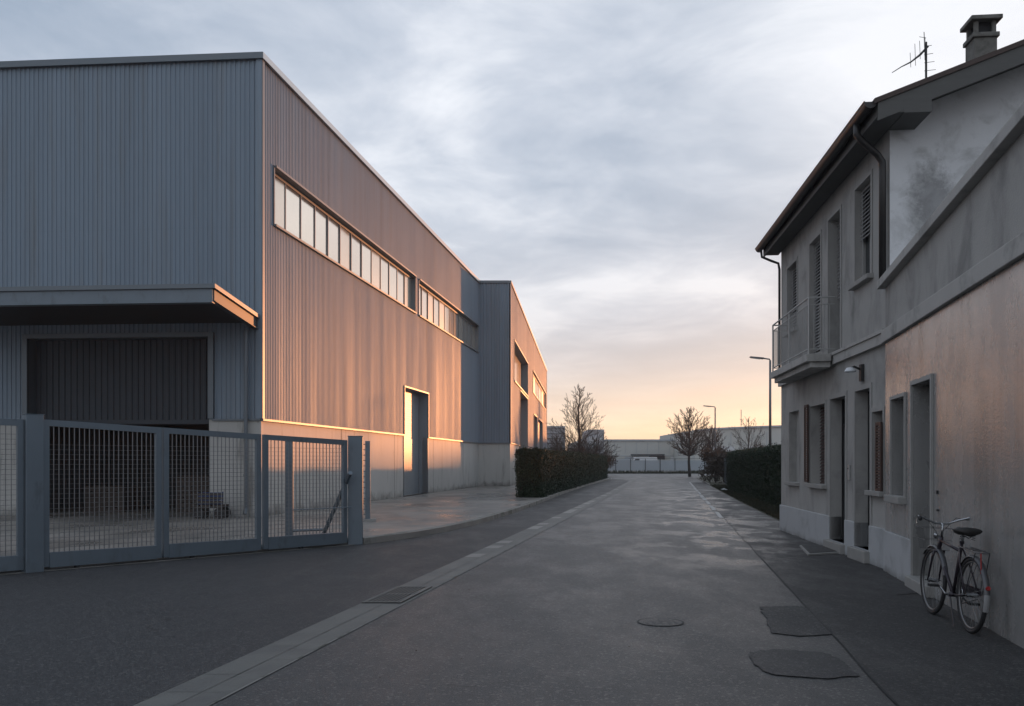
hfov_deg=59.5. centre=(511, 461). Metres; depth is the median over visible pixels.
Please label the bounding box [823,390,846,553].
door
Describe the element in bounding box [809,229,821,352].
balcony door
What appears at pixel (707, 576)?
road
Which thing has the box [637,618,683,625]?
manhole cover
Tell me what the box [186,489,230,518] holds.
hand cart
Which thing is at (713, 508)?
edge marking
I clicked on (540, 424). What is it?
door
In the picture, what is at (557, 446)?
bare tree
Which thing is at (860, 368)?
wall lamp
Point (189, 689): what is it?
drain channel
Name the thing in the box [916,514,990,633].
bicycle
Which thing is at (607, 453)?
shrub
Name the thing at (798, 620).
road patch
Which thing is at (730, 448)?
window
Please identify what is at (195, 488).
pallet
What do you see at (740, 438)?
bare tree
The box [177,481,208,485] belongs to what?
pallet
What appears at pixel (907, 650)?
pavement
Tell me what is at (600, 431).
shed
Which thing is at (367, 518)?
guide post
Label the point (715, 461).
shrub
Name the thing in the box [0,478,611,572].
yard
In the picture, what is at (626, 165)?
sky
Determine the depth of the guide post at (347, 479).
17.19 m
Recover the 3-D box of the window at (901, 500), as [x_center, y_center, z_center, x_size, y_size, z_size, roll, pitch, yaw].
[5.203,-0.172,11.938,0.300,1.445,0.921,0,0,12]
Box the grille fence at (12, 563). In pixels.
[0,419,23,571]
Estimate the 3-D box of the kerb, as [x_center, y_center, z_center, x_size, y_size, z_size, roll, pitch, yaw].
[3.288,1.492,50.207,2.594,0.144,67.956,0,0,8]
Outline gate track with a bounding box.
[0,544,354,574]
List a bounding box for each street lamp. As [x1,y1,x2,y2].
[703,405,715,479]
[749,356,771,444]
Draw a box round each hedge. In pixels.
[513,445,608,497]
[724,443,780,507]
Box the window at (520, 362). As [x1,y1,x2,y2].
[509,339,528,396]
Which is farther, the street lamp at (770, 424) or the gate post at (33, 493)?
the street lamp at (770, 424)
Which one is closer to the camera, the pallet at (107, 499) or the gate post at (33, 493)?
the gate post at (33, 493)
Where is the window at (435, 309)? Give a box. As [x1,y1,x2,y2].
[418,279,478,352]
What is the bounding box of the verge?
[699,476,779,520]
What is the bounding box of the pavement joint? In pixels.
[695,487,899,705]
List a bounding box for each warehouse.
[0,52,479,516]
[478,280,546,485]
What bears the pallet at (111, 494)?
on the pallet at (107, 499)
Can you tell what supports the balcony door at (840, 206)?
in the old house
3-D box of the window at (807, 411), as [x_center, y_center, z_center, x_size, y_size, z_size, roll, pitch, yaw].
[5.904,-0.318,17.004,0.436,1.625,1.533,0,0,5]
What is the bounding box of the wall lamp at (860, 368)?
[844,364,863,381]
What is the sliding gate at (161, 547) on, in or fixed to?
on the gate track
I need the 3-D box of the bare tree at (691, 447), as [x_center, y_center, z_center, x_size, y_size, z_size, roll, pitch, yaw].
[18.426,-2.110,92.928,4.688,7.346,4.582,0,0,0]
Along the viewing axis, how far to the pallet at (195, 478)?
24.99 m
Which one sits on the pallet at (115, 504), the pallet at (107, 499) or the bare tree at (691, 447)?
the pallet at (107, 499)
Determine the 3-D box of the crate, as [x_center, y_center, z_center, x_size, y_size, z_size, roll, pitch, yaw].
[-7.606,0.915,22.631,0.500,0.310,0.402,0,0,0]
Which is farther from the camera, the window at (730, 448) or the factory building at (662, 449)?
the factory building at (662, 449)
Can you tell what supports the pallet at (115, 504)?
on the pallet at (111, 509)
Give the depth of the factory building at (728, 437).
150.00 m
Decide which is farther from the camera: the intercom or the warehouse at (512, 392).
the warehouse at (512, 392)
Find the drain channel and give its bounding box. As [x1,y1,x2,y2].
[134,480,632,705]
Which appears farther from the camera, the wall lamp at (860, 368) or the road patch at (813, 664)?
the wall lamp at (860, 368)
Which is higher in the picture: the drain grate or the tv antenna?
the tv antenna
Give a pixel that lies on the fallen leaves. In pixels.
(928, 597)
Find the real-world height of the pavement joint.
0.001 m
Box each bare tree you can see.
[547,384,613,457]
[547,435,569,450]
[667,406,710,476]
[699,425,728,456]
[728,417,768,449]
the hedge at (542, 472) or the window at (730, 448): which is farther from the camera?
the window at (730, 448)
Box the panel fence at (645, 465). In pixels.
[608,458,707,471]
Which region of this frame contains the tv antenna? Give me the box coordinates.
[892,33,935,77]
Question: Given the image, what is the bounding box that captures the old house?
[755,14,1023,567]
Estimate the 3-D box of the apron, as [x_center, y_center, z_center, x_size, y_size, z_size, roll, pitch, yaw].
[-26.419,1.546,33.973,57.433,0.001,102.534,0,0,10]
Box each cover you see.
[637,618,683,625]
[799,545,838,555]
[888,585,916,594]
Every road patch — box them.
[748,649,859,677]
[760,606,830,635]
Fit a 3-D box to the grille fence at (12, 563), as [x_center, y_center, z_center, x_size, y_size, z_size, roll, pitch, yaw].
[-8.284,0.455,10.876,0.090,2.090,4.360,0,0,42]
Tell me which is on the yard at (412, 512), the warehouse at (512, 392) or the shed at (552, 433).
the warehouse at (512, 392)
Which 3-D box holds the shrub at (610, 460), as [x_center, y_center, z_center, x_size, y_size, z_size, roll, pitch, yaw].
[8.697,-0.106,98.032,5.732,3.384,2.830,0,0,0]
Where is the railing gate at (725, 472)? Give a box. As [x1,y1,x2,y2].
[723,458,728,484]
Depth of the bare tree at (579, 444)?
94.88 m
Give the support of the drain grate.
on the drain channel
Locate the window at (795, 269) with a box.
[786,256,798,336]
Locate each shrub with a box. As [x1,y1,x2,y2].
[566,447,617,467]
[572,437,619,457]
[698,445,730,482]
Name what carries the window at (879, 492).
in the old house
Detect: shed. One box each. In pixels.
[547,426,564,449]
[582,429,603,454]
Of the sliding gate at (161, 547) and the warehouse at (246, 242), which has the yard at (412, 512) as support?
the warehouse at (246, 242)
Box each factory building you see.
[569,439,673,459]
[660,425,780,459]
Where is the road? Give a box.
[133,474,896,705]
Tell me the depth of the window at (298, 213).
29.17 m
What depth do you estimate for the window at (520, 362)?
65.07 m
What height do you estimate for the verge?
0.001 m
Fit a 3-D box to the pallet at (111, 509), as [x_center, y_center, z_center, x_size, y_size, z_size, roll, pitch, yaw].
[-11.531,1.359,25.902,1.160,0.142,1.000,0,0,3]
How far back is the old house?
14.43 m
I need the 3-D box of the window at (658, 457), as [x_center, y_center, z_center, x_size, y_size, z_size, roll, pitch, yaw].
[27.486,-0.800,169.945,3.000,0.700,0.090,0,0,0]
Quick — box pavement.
[691,482,1023,705]
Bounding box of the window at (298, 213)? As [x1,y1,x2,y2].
[273,165,416,313]
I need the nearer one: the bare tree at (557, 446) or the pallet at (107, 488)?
the pallet at (107, 488)
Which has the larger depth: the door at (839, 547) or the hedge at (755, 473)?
the hedge at (755, 473)
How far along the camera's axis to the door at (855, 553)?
14.26 m
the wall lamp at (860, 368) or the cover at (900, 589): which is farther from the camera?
the wall lamp at (860, 368)
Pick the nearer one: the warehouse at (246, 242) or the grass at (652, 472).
the warehouse at (246, 242)
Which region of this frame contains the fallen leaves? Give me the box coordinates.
[778,530,1009,643]
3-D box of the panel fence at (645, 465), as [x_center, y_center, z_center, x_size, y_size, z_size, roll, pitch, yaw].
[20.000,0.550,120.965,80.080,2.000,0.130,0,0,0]
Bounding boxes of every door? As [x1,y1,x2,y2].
[36,339,208,423]
[404,390,418,494]
[519,390,527,448]
[533,414,537,447]
[538,418,542,448]
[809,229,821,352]
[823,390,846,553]
[827,204,841,353]
[847,382,871,563]
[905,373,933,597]
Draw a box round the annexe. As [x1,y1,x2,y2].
[877,102,1023,648]
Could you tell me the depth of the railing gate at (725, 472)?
61.29 m
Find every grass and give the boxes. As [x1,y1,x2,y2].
[608,470,705,473]
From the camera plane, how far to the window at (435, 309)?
44.69 m
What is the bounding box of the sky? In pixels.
[0,0,1023,449]
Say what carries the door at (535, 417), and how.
in the warehouse at (512, 392)
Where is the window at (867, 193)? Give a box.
[848,169,873,290]
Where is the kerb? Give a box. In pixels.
[363,478,610,543]
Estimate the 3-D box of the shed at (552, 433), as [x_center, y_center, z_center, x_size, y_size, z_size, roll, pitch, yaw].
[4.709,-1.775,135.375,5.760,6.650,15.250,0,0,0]
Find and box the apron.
[0,479,629,705]
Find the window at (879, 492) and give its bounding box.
[864,406,884,496]
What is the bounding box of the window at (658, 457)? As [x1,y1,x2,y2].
[649,456,664,458]
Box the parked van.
[632,457,656,459]
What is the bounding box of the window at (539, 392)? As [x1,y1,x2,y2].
[533,370,545,409]
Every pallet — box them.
[85,485,140,490]
[85,490,140,495]
[85,495,140,501]
[85,500,140,506]
[85,506,140,511]
[177,475,208,480]
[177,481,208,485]
[177,486,208,491]
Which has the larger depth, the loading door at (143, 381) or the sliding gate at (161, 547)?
the loading door at (143, 381)
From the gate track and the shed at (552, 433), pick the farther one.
the shed at (552, 433)
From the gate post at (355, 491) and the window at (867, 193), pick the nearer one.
the window at (867, 193)
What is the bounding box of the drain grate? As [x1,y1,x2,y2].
[361,586,431,602]
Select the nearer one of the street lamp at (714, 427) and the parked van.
the street lamp at (714, 427)
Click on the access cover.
(810, 550)
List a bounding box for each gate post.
[21,413,44,572]
[348,436,363,544]
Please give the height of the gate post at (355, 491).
2.035 m
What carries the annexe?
on the pavement
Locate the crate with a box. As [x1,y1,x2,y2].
[198,492,222,504]
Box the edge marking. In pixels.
[689,482,722,517]
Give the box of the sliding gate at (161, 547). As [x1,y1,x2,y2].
[44,419,346,567]
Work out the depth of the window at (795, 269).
19.39 m
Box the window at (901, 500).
[884,392,905,504]
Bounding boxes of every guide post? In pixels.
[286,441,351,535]
[363,441,375,521]
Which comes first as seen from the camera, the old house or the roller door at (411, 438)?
the old house
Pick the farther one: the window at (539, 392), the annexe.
the window at (539, 392)
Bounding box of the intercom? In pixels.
[847,465,849,479]
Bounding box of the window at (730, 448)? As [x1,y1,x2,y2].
[713,447,734,451]
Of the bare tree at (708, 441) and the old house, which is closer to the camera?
the old house
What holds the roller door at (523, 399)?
in the warehouse at (512, 392)
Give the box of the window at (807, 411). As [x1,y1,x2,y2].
[804,400,826,488]
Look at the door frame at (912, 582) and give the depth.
10.43 m
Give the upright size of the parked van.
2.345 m

